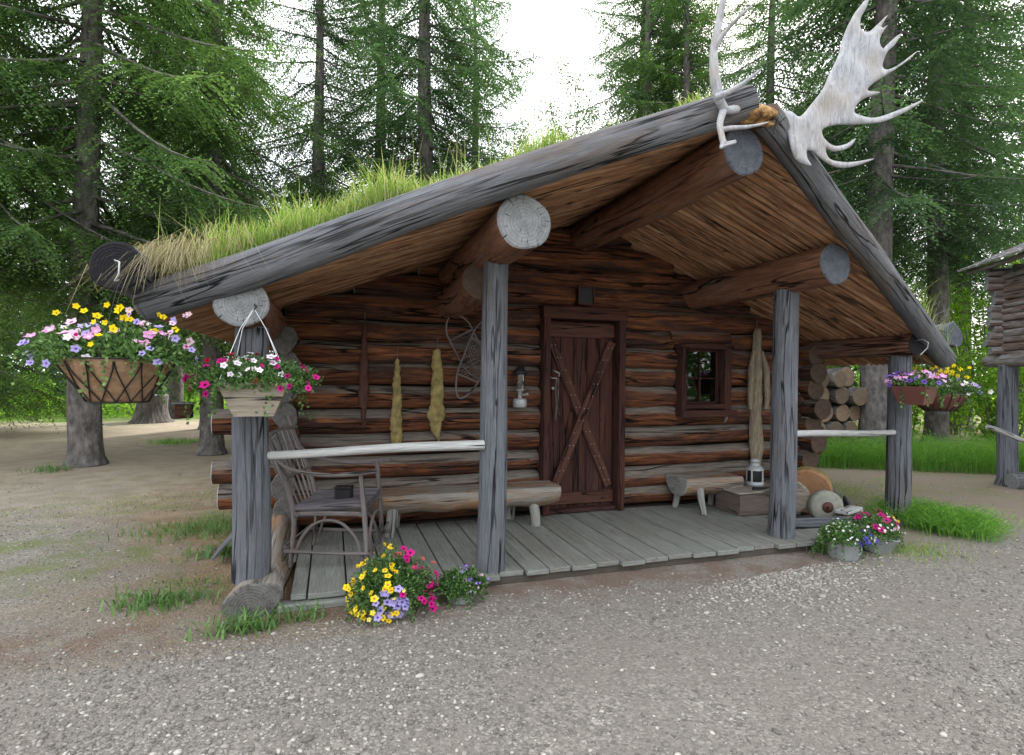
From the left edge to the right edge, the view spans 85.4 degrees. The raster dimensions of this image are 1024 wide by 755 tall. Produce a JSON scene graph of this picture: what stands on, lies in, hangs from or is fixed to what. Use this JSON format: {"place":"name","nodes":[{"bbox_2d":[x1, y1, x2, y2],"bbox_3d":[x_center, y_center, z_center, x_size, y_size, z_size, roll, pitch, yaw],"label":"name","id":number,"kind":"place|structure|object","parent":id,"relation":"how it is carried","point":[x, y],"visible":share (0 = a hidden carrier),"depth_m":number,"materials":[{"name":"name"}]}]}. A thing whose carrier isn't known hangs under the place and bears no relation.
{"place":"outdoors","nodes":[
{"label":"outdoors","id":0,"kind":"place"},
{"bbox_2d":[0,375,1023,754],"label":"ground","id":1,"kind":"structure","parent":0,"point":[138,465],"depth_m":3.01,"materials":[{"name":"grey gravel"}]},
{"bbox_2d":[0,198,57,398],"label":"spruce","id":2,"kind":"object","parent":1,"relation":"on","point":[17,379],"visible":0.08,"depth_m":22.18,"materials":[{"name":"green plant"}]},
{"bbox_2d":[9,366,58,420],"bbox_3d":[-13.733,0.460,16.078,1.126,1.618,1.161,1,0,13],"label":"leafy bush","id":3,"kind":"object","parent":1,"relation":"on","point":[32,414],"visible":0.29,"depth_m":16.02,"materials":[{"name":"green plant"}]},
{"bbox_2d":[16,462,89,473],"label":"weeds","id":4,"kind":"object","parent":1,"relation":"on","point":[51,468],"visible":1,"depth_m":8.01,"materials":[{"name":"green plant"}]},
{"bbox_2d":[0,16,106,433],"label":"spruce","id":5,"kind":"object","parent":1,"relation":"on","point":[5,402],"visible":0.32,"depth_m":12.85,"materials":[{"name":"green plant"}]},
{"bbox_2d":[0,0,188,377],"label":"spruce","id":6,"kind":"object","parent":1,"relation":"on","point":[27,231],"visible":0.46,"depth_m":8.17,"materials":[{"name":"green plant"}]},
{"bbox_2d":[0,487,215,525],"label":"weeds","id":7,"kind":"object","parent":1,"relation":"on","point":[110,504],"visible":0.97,"depth_m":6.01,"materials":[{"name":"green plant"}]},
{"bbox_2d":[0,389,228,418],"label":"undergrowth","id":8,"kind":"object","parent":1,"relation":"on","point":[111,412],"visible":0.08,"depth_m":18.19,"materials":[{"name":"green plant"}]},
{"bbox_2d":[34,22,199,414],"bbox_3d":[-14.525,-6.049,21.550,5.695,16.221,6.228,0,-1,42],"label":"spruce","id":9,"kind":"object","parent":1,"relation":"on","point":[114,320],"visible":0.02,"depth_m":20.54,"materials":[{"name":"green plant"}]},
{"bbox_2d":[127,394,174,423],"bbox_3d":[-10.404,0.938,16.087,1.271,0.879,1.265,0,0,-18],"label":"tree stump","id":10,"kind":"object","parent":1,"relation":"on","point":[155,410],"visible":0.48,"depth_m":15.78,"materials":[{"name":"grey wood"}]},
{"bbox_2d":[75,510,231,551],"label":"weeds","id":11,"kind":"object","parent":1,"relation":"on","point":[206,526],"visible":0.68,"depth_m":4.99,"materials":[{"name":"green plant"}]},
{"bbox_2d":[79,569,234,619],"bbox_3d":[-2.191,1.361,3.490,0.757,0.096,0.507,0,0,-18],"label":"weeds","id":12,"kind":"object","parent":1,"relation":"on","point":[146,600],"visible":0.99,"depth_m":3.43,"materials":[{"name":"green plant"}]},
{"bbox_2d":[0,0,320,467],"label":"spruce","id":13,"kind":"object","parent":1,"relation":"on","point":[85,445],"visible":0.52,"depth_m":8.34,"materials":[{"name":"green plant"}]},
{"bbox_2d":[171,402,196,418],"bbox_3d":[-5.657,0.562,9.575,0.320,0.275,0.300,0,0,-18],"label":"wooden box","id":14,"kind":"object","parent":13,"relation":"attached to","point":[180,409],"visible":0.96,"depth_m":9.47,"materials":[{"name":"brown wood"}]},
{"bbox_2d":[125,437,198,445],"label":"weeds","id":15,"kind":"object","parent":1,"relation":"on","point":[171,441],"visible":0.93,"depth_m":11.27,"materials":[{"name":"green plant"}]},
{"bbox_2d":[100,0,241,418],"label":"spruce","id":16,"kind":"object","parent":1,"relation":"on","point":[178,397],"depth_m":16.97,"materials":[{"name":"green plant"}]},
{"bbox_2d":[0,0,358,455],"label":"spruce","id":17,"kind":"object","parent":1,"relation":"on","point":[210,444],"visible":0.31,"depth_m":9.50,"materials":[{"name":"green plant"}]},
{"bbox_2d":[0,504,365,680],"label":"straw litter","id":18,"kind":"object","parent":1,"relation":"on","point":[132,600],"visible":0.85,"depth_m":3.37,"materials":[{"name":"beige plant"}]},
{"bbox_2d":[183,348,199,405],"bbox_3d":[-12.488,-0.107,21.717,1.748,2.805,1.394,1,0,31],"label":"leafy bush","id":19,"kind":"object","parent":1,"relation":"on","point":[188,394],"visible":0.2,"depth_m":21.52,"materials":[{"name":"green plant"}]},
{"bbox_2d":[171,538,231,565],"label":"weeds","id":20,"kind":"object","parent":1,"relation":"on","point":[227,550],"visible":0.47,"depth_m":4.36,"materials":[{"name":"green plant"}]},
{"bbox_2d":[105,0,300,429],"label":"spruce","id":21,"kind":"object","parent":1,"relation":"on","point":[198,428],"visible":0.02,"depth_m":14.14,"materials":[{"name":"green plant"}]},
{"bbox_2d":[211,533,231,559],"bbox_3d":[-2.172,1.237,4.265,0.203,0.237,0.260,0,0,-18],"label":"leaning slab","id":22,"kind":"object","parent":1,"relation":"on","point":[223,545],"depth_m":4.14,"materials":[{"name":"grey wood"}]},
{"bbox_2d":[183,600,291,641],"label":"weeds","id":23,"kind":"object","parent":1,"relation":"on","point":[247,623],"visible":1,"depth_m":3.10,"materials":[{"name":"green plant"}]},
{"bbox_2d":[171,0,415,370],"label":"spruce","id":24,"kind":"object","parent":1,"relation":"on","point":[318,83],"visible":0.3,"depth_m":13.46,"materials":[{"name":"green plant"}]},
{"bbox_2d":[278,597,327,623],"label":"weeds","id":25,"kind":"object","parent":1,"relation":"on","point":[314,610],"visible":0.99,"depth_m":3.26,"materials":[{"name":"green plant"}]},
{"bbox_2d":[253,0,460,358],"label":"spruce","id":26,"kind":"object","parent":1,"relation":"on","point":[345,12],"visible":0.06,"depth_m":14.19,"materials":[{"name":"green plant"}]},
{"bbox_2d":[342,541,442,626],"bbox_3d":[-0.730,1.249,3.376,0.614,0.471,0.517,0,0,-18],"label":"flower pot","id":27,"kind":"object","parent":1,"relation":"on","point":[396,591],"visible":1,"depth_m":3.26,"materials":[{"name":"plant"}]},
{"bbox_2d":[311,0,544,196],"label":"spruce","id":28,"kind":"object","parent":1,"relation":"on","point":[424,118],"visible":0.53,"depth_m":11.77,"materials":[{"name":"green plant"}]},
{"bbox_2d":[432,564,490,609],"bbox_3d":[-0.301,1.393,3.551,0.408,0.360,0.325,0,0,-18],"label":"flower pot","id":29,"kind":"object","parent":1,"relation":"on","point":[458,586],"visible":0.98,"depth_m":3.49,"materials":[{"name":"metal"}]},
{"bbox_2d":[416,0,537,180],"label":"spruce","id":30,"kind":"object","parent":1,"relation":"on","point":[508,75],"visible":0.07,"depth_m":15.54,"materials":[{"name":"green plant"}]},
{"bbox_2d":[464,100,523,168],"bbox_3d":[-0.515,-3.166,16.142,2.678,9.111,2.797,0,0,-28],"label":"poplar sapling","id":31,"kind":"object","parent":1,"relation":"on","point":[488,109],"visible":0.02,"depth_m":15.13,"materials":[{"name":"green plant"}]},
{"bbox_2d":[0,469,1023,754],"bbox_3d":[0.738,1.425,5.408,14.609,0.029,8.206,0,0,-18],"label":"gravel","id":32,"kind":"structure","parent":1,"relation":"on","point":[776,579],"depth_m":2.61,"materials":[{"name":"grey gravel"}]},
{"bbox_2d":[0,56,1023,405],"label":"distant forest","id":33,"kind":"object","parent":1,"relation":"on","point":[856,370],"depth_m":27.12,"materials":[{"name":"green plant"}]},
{"bbox_2d":[89,85,962,619],"bbox_3d":[0.549,-0.111,6.659,7.588,3.344,7.086,0,0,-18],"label":"log cabin","id":34,"kind":"object","parent":1,"relation":"on","point":[621,291],"visible":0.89,"depth_m":4.77,"materials":[{"name":"brown wood"}]},
{"bbox_2d":[6,259,206,403],"bbox_3d":[-2.006,-0.235,2.869,0.805,0.735,0.712,0,0,-18],"label":"hanging basket","id":35,"kind":"object","parent":34,"relation":"hanging from","point":[97,363],"visible":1,"depth_m":2.68,"materials":[{"name":"metal"}]},
{"bbox_2d":[53,214,269,311],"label":"dry grass","id":36,"kind":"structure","parent":34,"relation":"on","point":[181,251],"depth_m":3.02,"materials":[{"name":"beige plant"}]},
{"bbox_2d":[182,304,323,424],"bbox_3d":[-1.443,-0.083,3.120,0.731,0.676,0.440,0,0,-18],"label":"hanging basket","id":37,"kind":"object","parent":34,"relation":"hanging from","point":[249,388],"visible":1,"depth_m":3.02,"materials":[{"name":"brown wood"}]},
{"bbox_2d":[269,415,390,567],"bbox_3d":[-1.369,0.816,4.157,0.823,1.026,0.673,1,0,-2],"label":"armchair","id":38,"kind":"object","parent":34,"relation":"on","point":[318,503],"visible":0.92,"depth_m":3.91,"materials":[{"name":"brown wood"}]},
{"bbox_2d":[334,485,353,498],"bbox_3d":[-1.238,0.848,4.091,0.126,0.096,0.096,1,0,-2],"label":"black box","id":39,"kind":"object","parent":38,"relation":"on","point":[343,491],"visible":0.97,"depth_m":4.05,"materials":[{"name":"plastic"}]},
{"bbox_2d":[358,318,369,427],"bbox_3d":[-1.298,-0.067,4.866,0.102,1.020,0.044,0,0,-18],"label":"leather sheath","id":40,"kind":"object","parent":34,"relation":"hanging from","point":[363,394],"visible":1,"depth_m":4.86,"materials":[{"name":"brown leather"}]},
{"bbox_2d":[389,347,403,443],"bbox_3d":[-1.026,0.175,4.955,0.127,0.900,0.044,0,0,-18],"label":"stretched pelt","id":41,"kind":"object","parent":34,"relation":"hanging from","point":[396,434],"visible":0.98,"depth_m":4.95,"materials":[{"name":"yellow fur"}]},
{"bbox_2d":[427,338,444,440],"bbox_3d":[-0.688,0.123,5.062,0.172,0.970,0.049,0,0,-18],"label":"stretched pelt","id":42,"kind":"object","parent":34,"relation":"hanging from","point":[436,414],"visible":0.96,"depth_m":5.05,"materials":[{"name":"yellow fur"}]},
{"bbox_2d":[144,88,763,271],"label":"roof grass","id":43,"kind":"structure","parent":34,"relation":"on","point":[302,220],"depth_m":3.30,"materials":[{"name":"green plant"}]},
{"bbox_2d":[445,316,480,378],"bbox_3d":[-0.423,-0.281,5.170,0.408,0.614,0.018,0,0,-18],"label":"snowshoe","id":44,"kind":"object","parent":34,"relation":"attached to","point":[459,336],"visible":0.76,"depth_m":5.16,"materials":[{"name":"brown wood"}]},
{"bbox_2d":[368,480,560,537],"bbox_3d":[-0.423,1.165,4.969,1.738,0.358,0.427,0,0,-18],"label":"log bench","id":45,"kind":"object","parent":34,"relation":"on","point":[533,496],"visible":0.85,"depth_m":4.81,"materials":[{"name":"brown wood"}]},
{"bbox_2d":[455,321,481,398],"bbox_3d":[-0.329,-0.180,5.159,0.402,0.764,0.018,0,0,-18],"label":"snowshoe","id":46,"kind":"object","parent":34,"relation":"attached to","point":[462,361],"visible":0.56,"depth_m":5.14,"materials":[{"name":"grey wood"}]},
{"bbox_2d":[513,359,527,407],"bbox_3d":[0.079,0.053,5.264,0.140,0.463,0.156,0,0,-18],"label":"camp lantern","id":47,"kind":"object","parent":34,"relation":"hanging from","point":[519,402],"visible":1,"depth_m":5.23,"materials":[{"name":"metal"}]},
{"bbox_2d":[549,321,615,507],"bbox_3d":[0.688,0.369,5.559,0.730,1.860,0.120,0,0,-18],"label":"door","id":48,"kind":"structure","parent":34,"relation":"in","point":[581,352],"depth_m":5.57,"materials":[{"name":"brown wood"}]},
{"bbox_2d":[666,471,743,515],"bbox_3d":[1.999,1.187,5.700,0.675,0.361,0.478,0,0,-18],"label":"log stool","id":49,"kind":"object","parent":34,"relation":"on","point":[700,485],"visible":0.87,"depth_m":5.59,"materials":[{"name":"brown wood"}]},
{"bbox_2d":[674,343,737,416],"bbox_3d":[2.072,0.031,5.956,0.690,0.770,0.200,0,0,-18],"label":"window","id":50,"kind":"structure","parent":34,"relation":"in","point":[721,407],"depth_m":5.95,"materials":[{"name":"brown wood"}]},
{"bbox_2d":[715,483,769,516],"bbox_3d":[2.432,1.236,5.659,0.640,0.238,0.410,0,0,-18],"label":"wooden crate","id":51,"kind":"object","parent":34,"relation":"on","point":[745,500],"visible":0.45,"depth_m":5.47,"materials":[{"name":"brown wood"}]},
{"bbox_2d":[745,458,763,486],"bbox_3d":[2.500,0.970,5.716,0.180,0.280,0.180,0,0,-18],"label":"ship lantern","id":52,"kind":"object","parent":51,"relation":"on","point":[754,473],"visible":1,"depth_m":5.66,"materials":[{"name":"metal"}]},
{"bbox_2d":[752,486,769,489],"bbox_3d":[2.522,1.103,5.545,0.282,0.029,0.033,0,0,-18],"label":"hand tool","id":53,"kind":"object","parent":51,"relation":"on","point":[758,488],"visible":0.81,"depth_m":5.51,"materials":[{"name":"black metal"}]},
{"bbox_2d":[747,327,770,465],"bbox_3d":[2.735,0.351,6.157,0.305,1.990,0.081,0,0,-18],"label":"fur pelt","id":54,"kind":"object","parent":34,"relation":"hanging from","point":[758,362],"visible":0.81,"depth_m":6.14,"materials":[{"name":"beige fur"}]},
{"bbox_2d":[709,0,922,167],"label":"moose antlers","id":55,"kind":"object","parent":34,"relation":"attached to","point":[858,70],"visible":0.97,"depth_m":3.55},
{"bbox_2d":[884,339,946,408],"bbox_3d":[3.725,-0.040,5.101,0.442,0.650,0.704,1,0,43],"label":"hanging flower basket","id":56,"kind":"object","parent":34,"relation":"attached to","point":[914,387],"visible":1,"depth_m":4.94,"materials":[{"name":"brown plastic"}]},
{"bbox_2d":[902,272,968,354],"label":"eave grass","id":57,"kind":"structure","parent":34,"relation":"on","point":[923,301],"depth_m":5.67,"materials":[{"name":"green plant"}]},
{"bbox_2d":[913,345,993,414],"bbox_3d":[4.504,0.029,5.782,0.796,0.734,0.761,1,0,34],"label":"hanging basket","id":58,"kind":"object","parent":34,"relation":"hanging from","point":[956,393],"visible":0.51,"depth_m":5.63,"materials":[{"name":"brown plastic"}]},
{"bbox_2d":[505,57,593,151],"bbox_3d":[0.791,-3.325,14.767,2.904,9.461,2.781,1,0,6],"label":"poplar sapling","id":59,"kind":"object","parent":1,"relation":"on","point":[575,133],"visible":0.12,"depth_m":14.16,"materials":[{"name":"green plant"}]},
{"bbox_2d":[525,55,643,141],"bbox_3d":[1.975,-3.842,15.678,3.090,10.513,3.227,1,0,41],"label":"poplar sapling","id":60,"kind":"object","parent":1,"relation":"on","point":[551,112],"visible":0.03,"depth_m":15.66,"materials":[{"name":"green plant"}]},
{"bbox_2d":[567,0,710,130],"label":"spruce","id":61,"kind":"object","parent":1,"relation":"on","point":[612,14],"visible":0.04,"depth_m":16.76,"materials":[{"name":"green plant"}]},
{"bbox_2d":[591,0,711,129],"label":"spruce","id":62,"kind":"object","parent":1,"relation":"on","point":[648,29],"visible":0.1,"depth_m":14.54,"materials":[{"name":"green plant"}]},
{"bbox_2d":[584,0,738,133],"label":"spruce","id":63,"kind":"object","parent":1,"relation":"on","point":[612,88],"visible":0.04,"depth_m":16.23,"materials":[{"name":"green plant"}]},
{"bbox_2d":[609,0,765,124],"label":"spruce","id":64,"kind":"object","parent":1,"relation":"on","point":[687,67],"visible":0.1,"depth_m":13.80,"materials":[{"name":"green plant"}]},
{"bbox_2d":[698,0,861,204],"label":"spruce","id":65,"kind":"object","parent":1,"relation":"on","point":[766,97],"visible":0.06,"depth_m":15.31,"materials":[{"name":"green plant"}]},
{"bbox_2d":[797,466,832,513],"bbox_3d":[3.077,1.169,5.775,0.461,0.490,0.212,1,0,30],"label":"wood round","id":66,"kind":"object","parent":1,"relation":"on","point":[812,479],"visible":0.35,"depth_m":5.68,"materials":[{"name":"brown wood"}]},
{"bbox_2d":[803,537,827,554],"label":"weeds","id":67,"kind":"object","parent":1,"relation":"on","point":[823,549],"visible":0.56,"depth_m":4.60,"materials":[{"name":"green plant"}]},
{"bbox_2d":[795,494,862,528],"bbox_3d":[3.060,1.356,5.480,1.429,0.170,0.833,0,0,-18],"label":"wooden trough","id":68,"kind":"object","parent":1,"relation":"on","point":[807,522],"visible":0.11,"depth_m":5.03,"materials":[{"name":"grey wood"}]},
{"bbox_2d":[796,481,809,512],"bbox_3d":[2.761,1.173,5.497,0.344,0.338,0.068,1,0,33],"label":"oval board","id":69,"kind":"object","parent":68,"relation":"on","point":[803,494],"visible":0.28,"depth_m":5.42,"materials":[{"name":"brown wood"}]},
{"bbox_2d":[807,489,843,516],"bbox_3d":[2.998,1.231,5.317,0.304,0.304,0.191,1,0,4],"label":"grindstone","id":70,"kind":"object","parent":68,"relation":"in","point":[824,503],"visible":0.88,"depth_m":5.26,"materials":[{"name":"stone"}]},
{"bbox_2d":[835,505,862,514],"bbox_3d":[3.186,1.253,5.247,0.340,0.030,0.120,0,0,-38],"label":"flat plank","id":71,"kind":"object","parent":68,"relation":"on","point":[849,510],"visible":1,"depth_m":5.20,"materials":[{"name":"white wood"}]},
{"bbox_2d":[828,365,859,386],"bbox_3d":[7.438,-1.073,13.513,2.590,5.210,3.246,1,0,10],"label":"leafy bush","id":72,"kind":"object","parent":1,"relation":"on","point":[841,367],"visible":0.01,"depth_m":13.27,"materials":[{"name":"green plant"}]},
{"bbox_2d":[811,517,880,563],"bbox_3d":[2.653,1.326,4.478,0.472,0.395,0.483,0,0,-18],"label":"flower bucket","id":73,"kind":"object","parent":1,"relation":"on","point":[844,542],"visible":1,"depth_m":4.38,"materials":[{"name":"metal"}]},
{"bbox_2d":[782,1,926,420],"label":"spruce","id":74,"kind":"object","parent":1,"relation":"on","point":[850,131],"visible":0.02,"depth_m":16.23,"materials":[{"name":"green plant"}]},
{"bbox_2d":[722,0,1023,460],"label":"spruce","id":75,"kind":"object","parent":1,"relation":"on","point":[880,141],"visible":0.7,"depth_m":9.53,"materials":[{"name":"green plant"}]},
{"bbox_2d":[844,508,905,554],"bbox_3d":[3.085,1.334,4.693,0.543,0.428,0.430,0,0,-18],"label":"flower bucket","id":76,"kind":"object","parent":1,"relation":"on","point":[883,530],"visible":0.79,"depth_m":4.58,"materials":[{"name":"metal"}]},
{"bbox_2d":[850,284,918,386],"bbox_3d":[11.968,-1.046,18.057,3.246,5.210,2.590,1,0,41],"label":"leafy bush","id":77,"kind":"object","parent":1,"relation":"on","point":[858,378],"visible":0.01,"depth_m":18.61,"materials":[{"name":"green plant"}]},
{"bbox_2d":[832,477,938,502],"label":"weeds","id":78,"kind":"object","parent":1,"relation":"on","point":[857,488],"visible":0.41,"depth_m":7.21,"materials":[{"name":"green plant"}]},
{"bbox_2d":[856,364,949,441],"bbox_3d":[7.932,0.403,11.324,1.501,2.158,1.548,1,0,20],"label":"leafy bush","id":79,"kind":"object","parent":1,"relation":"on","point":[913,430],"visible":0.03,"depth_m":10.93,"materials":[{"name":"green plant"}]},
{"bbox_2d":[851,251,980,438],"bbox_3d":[9.554,-0.956,13.468,2.490,5.009,3.121,1,0,7],"label":"leafy bush","id":80,"kind":"object","parent":1,"relation":"on","point":[915,419],"visible":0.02,"depth_m":12.84,"materials":[{"name":"green plant"}]},
{"bbox_2d":[816,431,1023,474],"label":"horsetails","id":81,"kind":"object","parent":1,"relation":"on","point":[941,454],"visible":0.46,"depth_m":8.81,"materials":[{"name":"green plant"}]},
{"bbox_2d":[841,0,1023,445],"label":"spruce","id":82,"kind":"object","parent":1,"relation":"on","point":[935,422],"visible":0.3,"depth_m":12.02,"materials":[{"name":"green plant"}]},
{"bbox_2d":[848,490,1022,545],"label":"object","id":83,"kind":"object","parent":1,"relation":"on","point":[966,523],"visible":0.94,"depth_m":5.14,"materials":[{"name":"green plant"}]},
{"bbox_2d":[861,535,1010,570],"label":"weeds","id":84,"kind":"object","parent":1,"relation":"on","point":[916,553],"visible":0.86,"depth_m":4.59,"materials":[{"name":"green plant"}]},
{"bbox_2d":[854,396,1023,437],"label":"undergrowth","id":85,"kind":"object","parent":1,"relation":"on","point":[922,422],"visible":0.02,"depth_m":14.28,"materials":[{"name":"green plant"}]},
{"bbox_2d":[894,0,1023,430],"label":"spruce","id":86,"kind":"object","parent":1,"relation":"on","point":[964,304],"visible":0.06,"depth_m":15.46,"materials":[{"name":"green plant"}]},
{"bbox_2d":[921,278,996,434],"bbox_3d":[11.605,-0.647,14.440,2.747,4.408,2.191,0,0,-22],"label":"leafy bush","id":87,"kind":"object","parent":1,"relation":"on","point":[963,413],"visible":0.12,"depth_m":14.38,"materials":[{"name":"green plant"}]},
{"bbox_2d":[948,329,1023,446],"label":"leafy bush","id":88,"kind":"object","parent":1,"relation":"on","point":[987,403],"visible":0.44,"depth_m":10.64,"materials":[{"name":"green plant"}]},
{"bbox_2d":[950,212,1023,443],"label":"leafy bush","id":89,"kind":"object","parent":1,"relation":"on","point":[968,300],"visible":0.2,"depth_m":12.69,"materials":[{"name":"green plant"}]},
{"bbox_2d":[957,243,1023,486],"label":"raised cache","id":90,"kind":"object","parent":1,"relation":"on","point":[1004,340],"visible":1,"depth_m":7.55,"materials":[{"name":"grey wood"}]},
{"bbox_2d":[985,424,1023,454],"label":"cache railing","id":91,"kind":"object","parent":90,"relation":"attached to","point":[1006,433],"visible":1,"depth_m":7.22,"materials":[{"name":"grey wood"}]},
{"bbox_2d":[1004,472,1023,488],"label":"fallen log","id":92,"kind":"object","parent":1,"relation":"on","point":[1014,480],"visible":0.94,"depth_m":7.35,"materials":[{"name":"grey wood"}]},
{"bbox_2d":[0,0,1023,375],"label":"sky","id":93,"kind":"structure","parent":0,"point":[549,28],"materials":[{"name":"white"}]},
{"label":"firewood log","id":94,"kind":"object","parent":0,"visible":0},
{"bbox_2d":[823,421,842,439],"bbox_3d":[5.519,0.934,10.343,0.355,0.362,1.232,0,0,-18],"label":"firewood log","id":95,"kind":"object","parent":94,"relation":"on","point":[832,425],"visible":0.18,"depth_m":9.77,"materials":[{"name":"brown wood"}]},
{"bbox_2d":[822,407,832,421],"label":"firewood log","id":96,"kind":"object","parent":95,"relation":"on","point":[827,419],"visible":0.14,"depth_m":9.79,"materials":[{"name":"brown wood"}]},
{"bbox_2d":[820,388,828,399],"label":"firewood log","id":97,"kind":"object","parent":96,"relation":"on","point":[825,395],"visible":0.06,"depth_m":9.69,"materials":[{"name":"brown wood"}]},
{"bbox_2d":[822,372,829,387],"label":"firewood log","id":98,"kind":"object","parent":97,"relation":"on","point":[825,382],"visible":0.11,"depth_m":9.58,"materials":[{"name":"brown wood"}]},
{"bbox_2d":[829,420,857,438],"bbox_3d":[5.814,0.932,10.401,0.324,0.340,1.234,0,0,-20],"label":"firewood log","id":99,"kind":"object","parent":94,"relation":"on","point":[849,425],"visible":0.22,"depth_m":9.84,"materials":[{"name":"brown wood"}]},
{"bbox_2d":[830,403,849,421],"bbox_3d":[5.671,0.623,10.385,0.332,0.330,1.230,0,0,-18],"label":"firewood log","id":100,"kind":"object","parent":99,"relation":"on","point":[841,412],"visible":0.36,"depth_m":9.81,"materials":[{"name":"brown wood"}]},
{"bbox_2d":[826,386,848,403],"bbox_3d":[5.607,0.298,10.290,0.321,0.338,1.230,0,0,-18],"label":"firewood log","id":101,"kind":"object","parent":100,"relation":"on","point":[839,395],"visible":0.38,"depth_m":9.72,"materials":[{"name":"brown wood"}]},
{"bbox_2d":[827,370,845,387],"bbox_3d":[5.504,0.023,10.191,0.311,0.324,1.228,0,0,-18],"label":"firewood log","id":102,"kind":"object","parent":101,"relation":"on","point":[837,378],"visible":0.33,"depth_m":9.62,"materials":[{"name":"brown wood"}]},
{"bbox_2d":[847,405,859,420],"bbox_3d":[5.962,0.630,10.534,0.330,0.310,1.228,0,0,-20],"label":"firewood log","id":103,"kind":"object","parent":99,"relation":"on","point":[854,413],"visible":0.31,"depth_m":9.96,"materials":[{"name":"brown wood"}]},
{"bbox_2d":[845,386,867,405],"bbox_3d":[5.934,0.329,10.332,0.379,0.351,1.230,0,0,-18],"label":"firewood log","id":104,"kind":"object","parent":103,"relation":"on","point":[858,396],"visible":0.38,"depth_m":9.77,"materials":[{"name":"brown wood"}]},
{"bbox_2d":[827,367,854,386],"bbox_3d":[5.807,0.000,10.458,0.341,0.374,1.232,0,0,-16],"label":"firewood log","id":105,"kind":"object","parent":104,"relation":"on","point":[848,371],"visible":0.22,"depth_m":9.89,"materials":[{"name":"brown wood"}]}
]}

